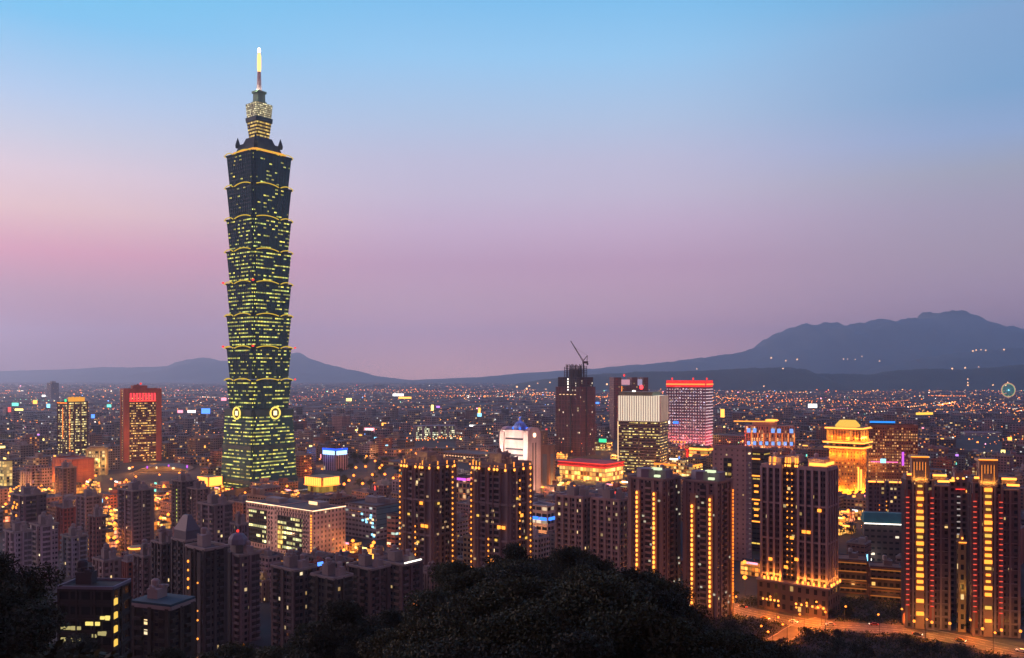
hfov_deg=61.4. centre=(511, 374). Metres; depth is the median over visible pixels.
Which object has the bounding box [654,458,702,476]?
shopping mall
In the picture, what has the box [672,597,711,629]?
tree
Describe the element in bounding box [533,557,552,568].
tree
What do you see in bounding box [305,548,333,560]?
residential block
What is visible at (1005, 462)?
residential block
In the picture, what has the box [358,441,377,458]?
city block
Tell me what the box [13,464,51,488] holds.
apartment block
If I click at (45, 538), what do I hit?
apartment block
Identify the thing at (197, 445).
residential block
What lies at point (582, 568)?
tree
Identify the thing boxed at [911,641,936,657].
tree
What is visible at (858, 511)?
lit store
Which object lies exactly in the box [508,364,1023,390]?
hill
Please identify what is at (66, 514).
apartment block
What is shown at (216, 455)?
city block
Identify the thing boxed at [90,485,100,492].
lit store
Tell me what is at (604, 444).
office block
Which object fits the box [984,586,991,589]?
lit window
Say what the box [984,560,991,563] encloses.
lit window
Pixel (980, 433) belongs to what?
office block
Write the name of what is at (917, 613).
lit window
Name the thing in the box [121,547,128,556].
city block
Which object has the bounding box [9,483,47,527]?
apartment block
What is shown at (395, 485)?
residential block
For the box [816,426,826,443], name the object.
city block
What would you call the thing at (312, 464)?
city block
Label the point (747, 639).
tree
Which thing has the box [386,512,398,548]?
office block
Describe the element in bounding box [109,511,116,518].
lit store
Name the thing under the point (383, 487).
residential block
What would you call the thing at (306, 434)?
city block
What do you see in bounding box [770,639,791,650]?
tree
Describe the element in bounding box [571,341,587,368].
tower crane
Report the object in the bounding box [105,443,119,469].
city block
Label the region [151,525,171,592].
apartment block
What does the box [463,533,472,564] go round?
residential block
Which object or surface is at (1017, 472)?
residential block
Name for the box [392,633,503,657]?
tree
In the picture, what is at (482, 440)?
city block
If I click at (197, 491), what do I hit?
apartment block
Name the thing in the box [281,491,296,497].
lit store
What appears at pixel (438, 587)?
tree
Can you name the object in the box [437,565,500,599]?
tree
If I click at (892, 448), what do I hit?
office block
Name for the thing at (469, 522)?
residential block
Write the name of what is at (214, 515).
apartment block
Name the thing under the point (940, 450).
residential block
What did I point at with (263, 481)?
city block
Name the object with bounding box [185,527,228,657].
apartment block
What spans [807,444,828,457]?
residential block
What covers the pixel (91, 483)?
lit store
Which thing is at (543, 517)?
building
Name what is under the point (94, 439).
city block
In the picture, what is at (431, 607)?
tree
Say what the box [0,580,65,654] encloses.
tree
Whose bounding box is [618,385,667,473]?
office tower
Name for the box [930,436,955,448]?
residential block
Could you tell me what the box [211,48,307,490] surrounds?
skyscraper
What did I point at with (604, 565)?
tree
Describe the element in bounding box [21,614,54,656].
tree
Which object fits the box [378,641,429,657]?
tree
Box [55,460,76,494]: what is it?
apartment block
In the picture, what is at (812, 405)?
billboard
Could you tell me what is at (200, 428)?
city block
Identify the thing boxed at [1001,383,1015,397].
ferris wheel
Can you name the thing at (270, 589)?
residential block
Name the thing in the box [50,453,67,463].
city block
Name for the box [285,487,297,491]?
lit store
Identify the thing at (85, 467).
department store
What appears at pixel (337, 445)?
city block
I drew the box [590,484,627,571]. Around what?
apartment block
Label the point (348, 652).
tree
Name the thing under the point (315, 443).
city block
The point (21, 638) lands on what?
tree
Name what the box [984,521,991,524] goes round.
lit window
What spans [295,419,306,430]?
city block
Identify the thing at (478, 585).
tree
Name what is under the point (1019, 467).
residential block
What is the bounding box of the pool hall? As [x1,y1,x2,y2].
[860,511,900,562]
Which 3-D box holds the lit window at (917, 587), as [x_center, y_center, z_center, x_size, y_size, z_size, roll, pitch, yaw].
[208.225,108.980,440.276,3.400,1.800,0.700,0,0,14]
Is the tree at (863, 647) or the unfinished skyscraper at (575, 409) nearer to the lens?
the tree at (863, 647)
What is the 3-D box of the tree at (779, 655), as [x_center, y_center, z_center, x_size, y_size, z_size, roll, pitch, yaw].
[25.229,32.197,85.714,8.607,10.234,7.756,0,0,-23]
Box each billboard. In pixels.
[201,408,209,413]
[808,404,816,407]
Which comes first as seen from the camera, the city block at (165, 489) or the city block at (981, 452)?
the city block at (165, 489)
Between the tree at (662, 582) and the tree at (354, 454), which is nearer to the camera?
the tree at (662, 582)
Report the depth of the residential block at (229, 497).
777.91 m
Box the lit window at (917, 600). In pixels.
[916,599,923,602]
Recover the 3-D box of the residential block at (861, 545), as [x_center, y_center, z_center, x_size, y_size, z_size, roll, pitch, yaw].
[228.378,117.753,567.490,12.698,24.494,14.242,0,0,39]
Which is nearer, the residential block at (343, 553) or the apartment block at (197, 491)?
the residential block at (343, 553)
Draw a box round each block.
[0,431,14,438]
[0,445,5,456]
[0,459,12,485]
[0,487,7,507]
[0,510,2,531]
[1,455,22,466]
[3,518,32,577]
[8,440,16,448]
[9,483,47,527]
[12,441,33,460]
[12,466,21,481]
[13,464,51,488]
[16,466,28,481]
[17,434,38,454]
[22,435,48,439]
[25,453,48,466]
[29,511,59,580]
[33,433,42,440]
[46,494,61,514]
[46,500,61,521]
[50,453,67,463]
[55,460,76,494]
[56,497,75,550]
[60,452,79,455]
[60,523,87,577]
[62,491,75,505]
[75,486,102,532]
[87,504,106,561]
[88,423,100,433]
[88,433,101,446]
[92,543,121,577]
[99,489,116,507]
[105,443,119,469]
[117,478,154,550]
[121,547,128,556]
[121,551,134,595]
[131,578,195,657]
[133,539,150,598]
[150,481,170,489]
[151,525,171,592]
[154,487,170,495]
[160,498,170,516]
[162,440,178,458]
[171,471,195,531]
[171,514,199,594]
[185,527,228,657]
[186,478,210,523]
[187,435,209,455]
[192,422,210,436]
[197,491,233,547]
[201,464,221,475]
[210,435,222,449]
[210,448,222,464]
[227,494,238,500]
[228,493,246,521]
[228,530,261,643]
[230,511,248,544]
[246,488,283,518]
[249,482,280,492]
[251,478,278,485]
[260,547,284,575]
[260,566,269,602]
[269,573,270,606]
[270,549,317,646]
[278,478,297,489]
[280,548,307,564]
[283,493,294,498]
[293,421,302,430]
[294,429,302,436]
[294,492,329,501]
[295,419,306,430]
[295,439,312,443]
[295,450,311,477]
[298,428,316,440]
[298,444,315,469]
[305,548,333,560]
[307,453,313,472]
[309,441,324,461]
[309,556,324,570]
[310,557,353,621]
[314,434,330,442]
[318,441,335,462]
[322,448,347,470]
[322,491,352,505]
[331,442,339,448]
[331,552,353,571]
[332,413,349,431]
[334,544,350,557]
[339,490,356,499]
[345,493,398,539]
[346,548,390,627]
[347,423,362,438]
[347,438,365,457]
[347,546,368,564]
[352,487,378,498]
[353,433,369,438]
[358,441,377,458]
[362,436,374,442]
[369,545,387,558]
[372,478,391,497]
[375,435,391,455]
[380,423,392,431]
[381,544,423,612]
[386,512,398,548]
[387,432,405,444]
[391,488,398,499]
[392,479,398,491]
[394,473,398,479]
[413,424,456,439]
[423,561,437,594]
[456,436,475,449]
[457,467,469,474]
[457,496,472,525]
[457,511,468,540]
[457,536,462,555]
[457,552,462,562]
[461,512,467,517]
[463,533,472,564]
[468,511,472,533]
[474,436,492,444]
[533,490,544,497]
[533,496,552,502]
[533,526,548,559]
[537,427,547,444]
[539,493,555,502]
[544,480,562,494]
[546,530,554,554]
[550,486,566,493]
[555,482,595,553]
[578,485,595,492]
[585,481,613,489]
[589,488,615,495]
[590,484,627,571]
[596,439,612,450]
[613,482,626,491]
[668,441,677,449]
[668,447,685,458]
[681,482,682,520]
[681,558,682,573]
[683,454,705,469]
[706,453,712,469]
[712,433,744,445]
[713,425,725,432]
[752,448,769,551]
[770,447,781,455]
[782,448,796,455]
[795,446,807,455]
[797,443,814,449]
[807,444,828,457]
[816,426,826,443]
[838,493,846,508]
[838,548,867,594]
[843,493,864,510]
[846,536,871,561]
[865,421,917,480]
[865,480,900,512]
[868,555,900,602]
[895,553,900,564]
[918,426,928,436]
[918,443,938,451]
[918,448,938,467]
[926,444,947,456]
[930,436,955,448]
[931,456,954,476]
[942,453,965,470]
[944,467,968,614]
[948,446,969,469]
[961,431,1001,435]
[963,470,975,476]
[968,450,980,465]
[968,463,975,473]
[972,449,984,457]
[991,451,1013,472]
[1006,474,1023,484]
[1008,469,1023,475]
[1010,450,1023,465]
[1012,463,1023,471]
[1015,485,1023,508]
[1016,440,1023,453]
[1016,444,1023,454]
[1018,427,1023,439]
[1021,512,1023,524]
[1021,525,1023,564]
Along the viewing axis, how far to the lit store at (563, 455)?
1317.87 m
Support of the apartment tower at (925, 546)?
on the ground
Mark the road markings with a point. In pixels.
(877, 630)
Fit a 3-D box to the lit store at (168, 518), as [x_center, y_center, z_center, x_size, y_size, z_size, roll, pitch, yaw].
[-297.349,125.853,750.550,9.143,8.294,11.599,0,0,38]
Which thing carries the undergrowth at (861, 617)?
on the ground
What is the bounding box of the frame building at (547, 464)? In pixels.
[541,445,554,491]
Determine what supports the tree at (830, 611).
on the ground
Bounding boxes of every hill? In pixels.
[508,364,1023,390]
[854,347,1023,374]
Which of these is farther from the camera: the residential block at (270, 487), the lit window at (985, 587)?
the residential block at (270, 487)
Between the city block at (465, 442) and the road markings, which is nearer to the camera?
the road markings
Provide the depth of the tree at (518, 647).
68.80 m
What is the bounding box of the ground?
[0,381,1023,657]
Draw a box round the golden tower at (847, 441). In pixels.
[823,420,872,493]
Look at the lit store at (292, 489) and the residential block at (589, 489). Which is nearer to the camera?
the residential block at (589, 489)
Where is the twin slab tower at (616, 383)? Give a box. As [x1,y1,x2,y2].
[609,374,647,438]
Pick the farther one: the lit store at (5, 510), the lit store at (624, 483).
the lit store at (624, 483)
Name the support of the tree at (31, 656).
on the ground
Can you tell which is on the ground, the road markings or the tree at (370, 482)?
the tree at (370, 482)
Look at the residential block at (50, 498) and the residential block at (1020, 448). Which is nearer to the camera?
the residential block at (50, 498)
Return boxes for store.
[0,507,9,514]
[3,513,9,522]
[43,487,54,493]
[49,455,93,483]
[77,482,83,493]
[85,481,95,485]
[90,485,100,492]
[106,514,114,525]
[106,529,113,537]
[107,520,116,526]
[108,527,116,538]
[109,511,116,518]
[109,538,116,547]
[114,479,127,486]
[154,492,166,496]
[154,518,159,530]
[155,495,170,502]
[155,502,159,509]
[158,520,170,528]
[162,514,170,524]
[214,485,225,494]
[224,486,236,491]
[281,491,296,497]
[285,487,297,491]
[345,538,361,552]
[358,544,375,552]
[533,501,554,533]
[555,474,560,480]
[556,452,567,458]
[559,480,570,489]
[620,480,627,485]
[740,558,759,576]
[838,514,849,524]
[838,525,844,535]
[841,508,854,521]
[842,522,855,533]
[851,507,863,519]
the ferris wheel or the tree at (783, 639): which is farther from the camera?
the ferris wheel
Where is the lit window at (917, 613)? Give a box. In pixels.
[916,611,923,615]
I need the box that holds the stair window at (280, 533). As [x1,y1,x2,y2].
[278,525,282,548]
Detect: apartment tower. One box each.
[399,447,456,567]
[470,448,532,568]
[627,464,680,590]
[682,467,733,619]
[756,450,840,619]
[901,455,950,629]
[967,458,1021,637]
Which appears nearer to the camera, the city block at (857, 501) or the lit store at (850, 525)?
the lit store at (850, 525)
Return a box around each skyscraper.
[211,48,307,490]
[555,364,595,455]
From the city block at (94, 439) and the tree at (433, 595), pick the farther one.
the city block at (94, 439)
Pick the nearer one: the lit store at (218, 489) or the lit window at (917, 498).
the lit window at (917, 498)
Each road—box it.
[734,603,1023,657]
[766,617,831,645]
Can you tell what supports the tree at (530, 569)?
on the ground
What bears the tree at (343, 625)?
on the ground
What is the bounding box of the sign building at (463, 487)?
[457,475,472,501]
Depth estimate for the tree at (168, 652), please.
109.72 m
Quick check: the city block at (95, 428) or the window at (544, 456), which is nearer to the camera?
the window at (544, 456)
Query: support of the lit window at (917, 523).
in the apartment tower at (925, 546)
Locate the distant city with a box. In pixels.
[0,383,1023,497]
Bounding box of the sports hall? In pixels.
[128,463,194,471]
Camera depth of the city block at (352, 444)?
1347.07 m
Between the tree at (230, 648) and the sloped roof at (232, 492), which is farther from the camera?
the sloped roof at (232, 492)
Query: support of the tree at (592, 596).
on the ground
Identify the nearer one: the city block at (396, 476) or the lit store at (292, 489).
the lit store at (292, 489)
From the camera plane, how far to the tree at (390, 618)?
152.63 m
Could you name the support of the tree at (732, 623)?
on the ground
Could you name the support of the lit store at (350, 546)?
on the ground
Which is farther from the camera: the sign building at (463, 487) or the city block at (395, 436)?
the city block at (395, 436)
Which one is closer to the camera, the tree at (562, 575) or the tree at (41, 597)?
the tree at (41, 597)
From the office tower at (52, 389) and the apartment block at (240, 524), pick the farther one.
the office tower at (52, 389)
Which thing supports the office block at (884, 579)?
on the ground
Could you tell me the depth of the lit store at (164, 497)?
863.48 m
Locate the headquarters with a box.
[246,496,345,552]
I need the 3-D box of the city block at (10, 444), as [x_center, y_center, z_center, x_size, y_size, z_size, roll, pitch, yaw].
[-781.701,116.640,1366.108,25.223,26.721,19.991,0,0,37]
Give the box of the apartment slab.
[713,445,751,560]
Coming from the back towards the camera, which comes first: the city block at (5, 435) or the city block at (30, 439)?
the city block at (5, 435)
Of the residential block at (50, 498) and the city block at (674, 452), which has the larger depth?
the city block at (674, 452)
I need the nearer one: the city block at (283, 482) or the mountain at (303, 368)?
the city block at (283, 482)
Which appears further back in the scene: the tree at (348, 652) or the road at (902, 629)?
the road at (902, 629)
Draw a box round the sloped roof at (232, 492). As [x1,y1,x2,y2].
[217,487,248,496]
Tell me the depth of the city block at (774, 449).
1212.96 m
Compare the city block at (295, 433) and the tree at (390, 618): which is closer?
the tree at (390, 618)
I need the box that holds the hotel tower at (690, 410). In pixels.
[666,378,712,448]
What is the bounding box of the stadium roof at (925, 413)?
[909,412,932,416]
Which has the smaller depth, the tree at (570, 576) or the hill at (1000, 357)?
the tree at (570, 576)
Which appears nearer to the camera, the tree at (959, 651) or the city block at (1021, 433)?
the tree at (959, 651)
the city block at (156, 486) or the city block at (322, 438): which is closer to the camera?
the city block at (156, 486)
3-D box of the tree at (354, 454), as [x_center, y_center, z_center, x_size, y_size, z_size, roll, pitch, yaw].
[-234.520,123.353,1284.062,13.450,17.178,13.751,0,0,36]
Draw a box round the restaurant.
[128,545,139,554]
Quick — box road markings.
[738,608,1023,655]
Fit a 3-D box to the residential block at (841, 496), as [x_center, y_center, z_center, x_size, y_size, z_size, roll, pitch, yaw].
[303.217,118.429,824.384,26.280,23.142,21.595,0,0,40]
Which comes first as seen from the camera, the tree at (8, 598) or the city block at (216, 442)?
the tree at (8, 598)
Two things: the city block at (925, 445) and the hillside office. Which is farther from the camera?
the city block at (925, 445)
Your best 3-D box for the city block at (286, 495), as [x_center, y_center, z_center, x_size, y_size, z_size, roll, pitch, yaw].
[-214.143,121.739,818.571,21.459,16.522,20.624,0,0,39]
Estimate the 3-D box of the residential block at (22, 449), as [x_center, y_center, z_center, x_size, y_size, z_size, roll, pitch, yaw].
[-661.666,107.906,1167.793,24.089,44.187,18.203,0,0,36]
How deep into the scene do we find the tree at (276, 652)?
107.74 m
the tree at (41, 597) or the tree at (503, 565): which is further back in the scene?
the tree at (503, 565)
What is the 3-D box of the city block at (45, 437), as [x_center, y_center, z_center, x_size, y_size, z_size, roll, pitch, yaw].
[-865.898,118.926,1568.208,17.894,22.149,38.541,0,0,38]
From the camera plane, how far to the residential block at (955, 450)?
1164.82 m
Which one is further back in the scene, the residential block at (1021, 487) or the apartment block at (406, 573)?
the residential block at (1021, 487)
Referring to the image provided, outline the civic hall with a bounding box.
[86,446,108,474]
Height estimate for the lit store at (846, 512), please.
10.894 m
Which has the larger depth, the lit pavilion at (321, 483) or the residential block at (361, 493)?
the lit pavilion at (321, 483)
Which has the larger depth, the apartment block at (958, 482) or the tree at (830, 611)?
the apartment block at (958, 482)
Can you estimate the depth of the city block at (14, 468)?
1047.81 m
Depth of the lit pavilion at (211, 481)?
977.26 m
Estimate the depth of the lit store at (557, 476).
1019.97 m
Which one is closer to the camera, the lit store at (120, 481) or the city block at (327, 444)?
the lit store at (120, 481)
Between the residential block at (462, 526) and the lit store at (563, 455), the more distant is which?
the lit store at (563, 455)
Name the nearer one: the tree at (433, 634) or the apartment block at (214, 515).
the tree at (433, 634)
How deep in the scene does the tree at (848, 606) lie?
460.98 m
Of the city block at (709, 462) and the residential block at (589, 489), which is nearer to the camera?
the residential block at (589, 489)
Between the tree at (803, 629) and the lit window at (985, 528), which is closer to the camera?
the tree at (803, 629)
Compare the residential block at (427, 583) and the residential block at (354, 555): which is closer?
the residential block at (427, 583)
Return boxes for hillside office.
[57,559,130,657]
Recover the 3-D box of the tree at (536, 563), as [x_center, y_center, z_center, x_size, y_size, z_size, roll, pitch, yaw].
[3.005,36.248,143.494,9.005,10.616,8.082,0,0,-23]
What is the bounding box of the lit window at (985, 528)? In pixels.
[984,527,991,530]
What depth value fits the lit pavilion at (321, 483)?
951.32 m
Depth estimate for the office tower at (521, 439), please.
891.57 m
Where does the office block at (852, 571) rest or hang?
on the ground
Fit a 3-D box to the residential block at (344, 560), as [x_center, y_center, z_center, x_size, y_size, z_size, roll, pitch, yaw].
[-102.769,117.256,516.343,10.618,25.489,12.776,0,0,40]
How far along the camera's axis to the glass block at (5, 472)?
1006.97 m
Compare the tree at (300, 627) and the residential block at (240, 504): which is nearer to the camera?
the tree at (300, 627)
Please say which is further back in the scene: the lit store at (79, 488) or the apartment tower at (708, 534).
the lit store at (79, 488)
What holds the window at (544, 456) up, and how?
in the frame building at (547, 464)
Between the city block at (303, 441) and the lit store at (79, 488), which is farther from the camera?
the city block at (303, 441)
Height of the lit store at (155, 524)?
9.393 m
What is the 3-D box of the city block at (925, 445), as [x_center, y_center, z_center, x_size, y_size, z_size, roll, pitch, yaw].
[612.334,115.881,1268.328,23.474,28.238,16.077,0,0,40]
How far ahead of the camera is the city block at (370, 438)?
1405.51 m
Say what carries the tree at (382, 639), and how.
on the ground
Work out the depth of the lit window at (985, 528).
426.97 m
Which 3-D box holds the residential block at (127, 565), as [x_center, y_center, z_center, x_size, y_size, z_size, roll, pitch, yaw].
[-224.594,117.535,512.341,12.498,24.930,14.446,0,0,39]
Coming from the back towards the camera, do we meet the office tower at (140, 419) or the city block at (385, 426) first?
the city block at (385, 426)
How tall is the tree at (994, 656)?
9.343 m
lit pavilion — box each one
[197,475,222,488]
[304,474,339,492]
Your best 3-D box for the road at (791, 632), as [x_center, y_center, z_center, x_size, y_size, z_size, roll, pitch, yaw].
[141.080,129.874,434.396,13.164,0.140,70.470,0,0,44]
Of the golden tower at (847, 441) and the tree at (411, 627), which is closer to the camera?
the tree at (411, 627)
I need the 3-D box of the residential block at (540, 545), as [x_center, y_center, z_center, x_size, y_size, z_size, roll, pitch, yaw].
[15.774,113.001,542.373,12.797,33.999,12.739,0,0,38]
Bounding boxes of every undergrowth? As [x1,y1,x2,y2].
[39,639,620,657]
[694,595,1023,657]
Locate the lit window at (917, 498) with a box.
[916,497,923,500]
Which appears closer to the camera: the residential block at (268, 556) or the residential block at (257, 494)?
the residential block at (268, 556)
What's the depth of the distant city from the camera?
2845.85 m
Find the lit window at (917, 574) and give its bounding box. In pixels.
[916,573,923,576]
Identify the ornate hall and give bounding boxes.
[734,419,794,449]
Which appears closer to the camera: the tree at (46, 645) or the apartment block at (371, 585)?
the tree at (46, 645)
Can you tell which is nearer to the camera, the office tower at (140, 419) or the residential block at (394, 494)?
the residential block at (394, 494)
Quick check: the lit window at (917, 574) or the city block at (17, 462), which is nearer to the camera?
the lit window at (917, 574)
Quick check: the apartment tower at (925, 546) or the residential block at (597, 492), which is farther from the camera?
the residential block at (597, 492)
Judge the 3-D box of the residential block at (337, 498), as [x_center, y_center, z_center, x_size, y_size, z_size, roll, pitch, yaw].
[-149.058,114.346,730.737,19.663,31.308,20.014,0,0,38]
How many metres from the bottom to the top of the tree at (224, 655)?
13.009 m
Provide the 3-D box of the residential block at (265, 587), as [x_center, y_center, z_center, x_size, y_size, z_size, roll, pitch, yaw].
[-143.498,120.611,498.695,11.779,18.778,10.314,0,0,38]
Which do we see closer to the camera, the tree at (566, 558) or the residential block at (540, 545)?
the tree at (566, 558)
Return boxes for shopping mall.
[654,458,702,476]
[685,445,712,456]
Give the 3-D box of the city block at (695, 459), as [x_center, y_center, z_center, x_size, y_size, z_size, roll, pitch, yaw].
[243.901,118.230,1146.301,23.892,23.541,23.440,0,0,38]
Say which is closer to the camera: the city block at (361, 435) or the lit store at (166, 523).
the lit store at (166, 523)
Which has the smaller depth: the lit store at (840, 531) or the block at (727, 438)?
the lit store at (840, 531)
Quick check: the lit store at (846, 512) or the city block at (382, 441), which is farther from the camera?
the city block at (382, 441)
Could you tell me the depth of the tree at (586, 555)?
175.02 m
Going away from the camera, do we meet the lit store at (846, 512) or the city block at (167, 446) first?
the lit store at (846, 512)
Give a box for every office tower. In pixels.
[47,381,58,399]
[57,396,87,454]
[120,383,161,462]
[499,418,540,492]
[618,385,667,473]
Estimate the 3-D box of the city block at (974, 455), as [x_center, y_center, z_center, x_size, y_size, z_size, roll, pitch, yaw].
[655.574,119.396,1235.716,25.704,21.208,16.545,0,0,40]
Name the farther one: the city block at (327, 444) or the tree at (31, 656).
the city block at (327, 444)
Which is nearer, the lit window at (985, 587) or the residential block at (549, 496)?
the lit window at (985, 587)
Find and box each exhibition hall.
[381,458,404,465]
[438,449,491,462]
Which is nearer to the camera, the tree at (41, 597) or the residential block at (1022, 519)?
the tree at (41, 597)
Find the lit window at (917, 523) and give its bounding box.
[916,522,923,525]
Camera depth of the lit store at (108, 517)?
733.07 m
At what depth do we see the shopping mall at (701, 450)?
1244.73 m
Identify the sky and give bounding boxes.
[0,0,1023,379]
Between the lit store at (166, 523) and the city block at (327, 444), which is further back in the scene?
the city block at (327, 444)
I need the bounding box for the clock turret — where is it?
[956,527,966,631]
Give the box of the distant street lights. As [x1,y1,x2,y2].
[1,386,1023,455]
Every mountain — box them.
[0,352,411,381]
[401,310,1023,381]
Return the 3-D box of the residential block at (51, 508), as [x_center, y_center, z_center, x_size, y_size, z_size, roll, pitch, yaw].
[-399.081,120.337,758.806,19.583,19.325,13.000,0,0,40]
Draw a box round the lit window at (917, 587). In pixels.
[916,586,923,589]
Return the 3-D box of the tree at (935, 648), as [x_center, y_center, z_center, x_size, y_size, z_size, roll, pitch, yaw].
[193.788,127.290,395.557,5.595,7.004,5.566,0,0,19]
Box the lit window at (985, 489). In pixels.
[984,488,991,491]
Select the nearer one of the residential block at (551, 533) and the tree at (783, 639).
the tree at (783, 639)
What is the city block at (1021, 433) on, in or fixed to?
on the ground
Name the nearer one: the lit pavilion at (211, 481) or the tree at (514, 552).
the tree at (514, 552)
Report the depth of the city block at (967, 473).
943.72 m
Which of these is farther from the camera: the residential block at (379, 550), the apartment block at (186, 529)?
the residential block at (379, 550)
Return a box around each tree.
[0,550,65,609]
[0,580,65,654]
[0,599,68,657]
[8,570,57,614]
[9,652,100,657]
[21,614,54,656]
[47,632,104,657]
[146,646,186,657]
[190,641,261,657]
[199,652,238,657]
[252,645,309,657]
[282,642,307,655]
[287,620,326,656]
[295,598,386,657]
[335,643,375,657]
[349,452,358,457]
[353,478,364,484]
[354,626,404,657]
[362,608,405,632]
[367,479,374,488]
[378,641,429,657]
[381,626,461,656]
[383,616,466,657]
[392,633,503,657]
[399,587,469,621]
[401,598,462,631]
[418,637,539,657]
[427,559,475,587]
[429,574,557,638]
[431,586,469,593]
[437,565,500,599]
[455,632,545,657]
[459,603,604,657]
[467,581,495,613]
[480,561,554,594]
[483,541,536,568]
[494,558,544,574]
[511,628,616,657]
[512,572,663,653]
[526,561,545,570]
[531,577,614,650]
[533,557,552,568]
[543,547,596,576]
[548,545,599,564]
[554,570,578,581]
[556,569,621,581]
[563,563,600,572]
[575,621,654,657]
[585,601,711,657]
[589,555,615,574]
[603,567,689,617]
[620,579,690,625]
[632,567,659,578]
[641,572,695,621]
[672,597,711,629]
[720,619,738,631]
[726,640,803,657]
[731,633,769,645]
[741,643,794,657]
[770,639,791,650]
[774,636,787,647]
[798,627,812,639]
[819,631,827,639]
[827,638,848,652]
[828,609,836,618]
[834,628,842,638]
[840,604,851,617]
[845,608,854,617]
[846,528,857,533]
[856,641,875,657]
[895,637,915,654]
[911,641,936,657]
[929,645,940,657]
[952,645,970,656]
[984,653,1005,657]
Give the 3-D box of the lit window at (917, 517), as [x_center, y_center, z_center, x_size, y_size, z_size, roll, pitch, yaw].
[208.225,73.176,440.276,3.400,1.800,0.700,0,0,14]
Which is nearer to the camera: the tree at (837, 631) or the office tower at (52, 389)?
the tree at (837, 631)
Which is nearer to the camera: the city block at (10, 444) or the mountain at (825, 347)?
the city block at (10, 444)
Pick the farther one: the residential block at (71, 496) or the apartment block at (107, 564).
the residential block at (71, 496)
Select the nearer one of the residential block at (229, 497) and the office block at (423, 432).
the residential block at (229, 497)
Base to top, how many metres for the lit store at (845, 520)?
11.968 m
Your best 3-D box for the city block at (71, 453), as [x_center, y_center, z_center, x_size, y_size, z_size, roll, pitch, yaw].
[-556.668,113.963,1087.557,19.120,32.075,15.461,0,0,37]
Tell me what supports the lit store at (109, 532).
on the ground
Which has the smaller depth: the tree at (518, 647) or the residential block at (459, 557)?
the tree at (518, 647)
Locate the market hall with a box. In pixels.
[558,458,623,481]
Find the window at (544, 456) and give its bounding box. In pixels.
[542,454,553,485]
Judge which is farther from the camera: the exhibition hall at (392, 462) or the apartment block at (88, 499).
the exhibition hall at (392, 462)
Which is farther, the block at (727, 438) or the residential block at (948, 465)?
the block at (727, 438)
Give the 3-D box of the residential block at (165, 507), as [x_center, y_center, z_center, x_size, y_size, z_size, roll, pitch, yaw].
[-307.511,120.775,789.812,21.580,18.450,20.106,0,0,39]
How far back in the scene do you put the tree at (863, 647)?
381.29 m
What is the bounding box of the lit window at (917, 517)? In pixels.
[916,516,923,519]
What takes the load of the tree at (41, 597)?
on the ground
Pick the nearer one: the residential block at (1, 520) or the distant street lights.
the residential block at (1, 520)
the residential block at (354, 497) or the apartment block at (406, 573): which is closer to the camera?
the apartment block at (406, 573)
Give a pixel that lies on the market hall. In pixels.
(586, 469)
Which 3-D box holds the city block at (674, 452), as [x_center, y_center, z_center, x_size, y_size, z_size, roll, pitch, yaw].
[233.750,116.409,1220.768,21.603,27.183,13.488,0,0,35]
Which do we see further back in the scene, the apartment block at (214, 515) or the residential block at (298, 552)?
the apartment block at (214, 515)
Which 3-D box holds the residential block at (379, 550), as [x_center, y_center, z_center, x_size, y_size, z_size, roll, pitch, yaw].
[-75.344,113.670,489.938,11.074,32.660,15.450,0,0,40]
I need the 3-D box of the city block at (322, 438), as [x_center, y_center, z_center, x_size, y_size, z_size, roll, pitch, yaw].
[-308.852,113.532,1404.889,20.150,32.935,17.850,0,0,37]
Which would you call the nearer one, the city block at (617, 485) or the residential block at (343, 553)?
the residential block at (343, 553)
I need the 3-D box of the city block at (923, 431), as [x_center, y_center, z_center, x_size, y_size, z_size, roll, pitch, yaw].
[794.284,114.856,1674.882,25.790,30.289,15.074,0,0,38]
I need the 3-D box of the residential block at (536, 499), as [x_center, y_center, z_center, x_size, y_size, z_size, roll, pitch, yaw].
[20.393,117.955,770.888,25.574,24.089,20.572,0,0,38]
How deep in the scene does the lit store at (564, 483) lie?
964.96 m
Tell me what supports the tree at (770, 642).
on the ground
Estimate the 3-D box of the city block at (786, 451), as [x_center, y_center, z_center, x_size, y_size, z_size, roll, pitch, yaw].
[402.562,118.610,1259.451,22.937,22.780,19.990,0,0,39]
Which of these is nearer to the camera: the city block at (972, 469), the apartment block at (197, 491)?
the apartment block at (197, 491)
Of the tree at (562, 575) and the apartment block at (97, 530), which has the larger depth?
the apartment block at (97, 530)
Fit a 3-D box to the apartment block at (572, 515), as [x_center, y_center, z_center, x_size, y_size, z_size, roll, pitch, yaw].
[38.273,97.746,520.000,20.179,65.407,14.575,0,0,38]
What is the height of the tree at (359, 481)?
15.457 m
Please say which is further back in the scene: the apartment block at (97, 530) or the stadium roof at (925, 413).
the stadium roof at (925, 413)
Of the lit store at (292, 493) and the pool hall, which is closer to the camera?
the pool hall
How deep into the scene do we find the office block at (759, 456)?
634.55 m
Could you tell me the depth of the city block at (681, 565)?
563.44 m
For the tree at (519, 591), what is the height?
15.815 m

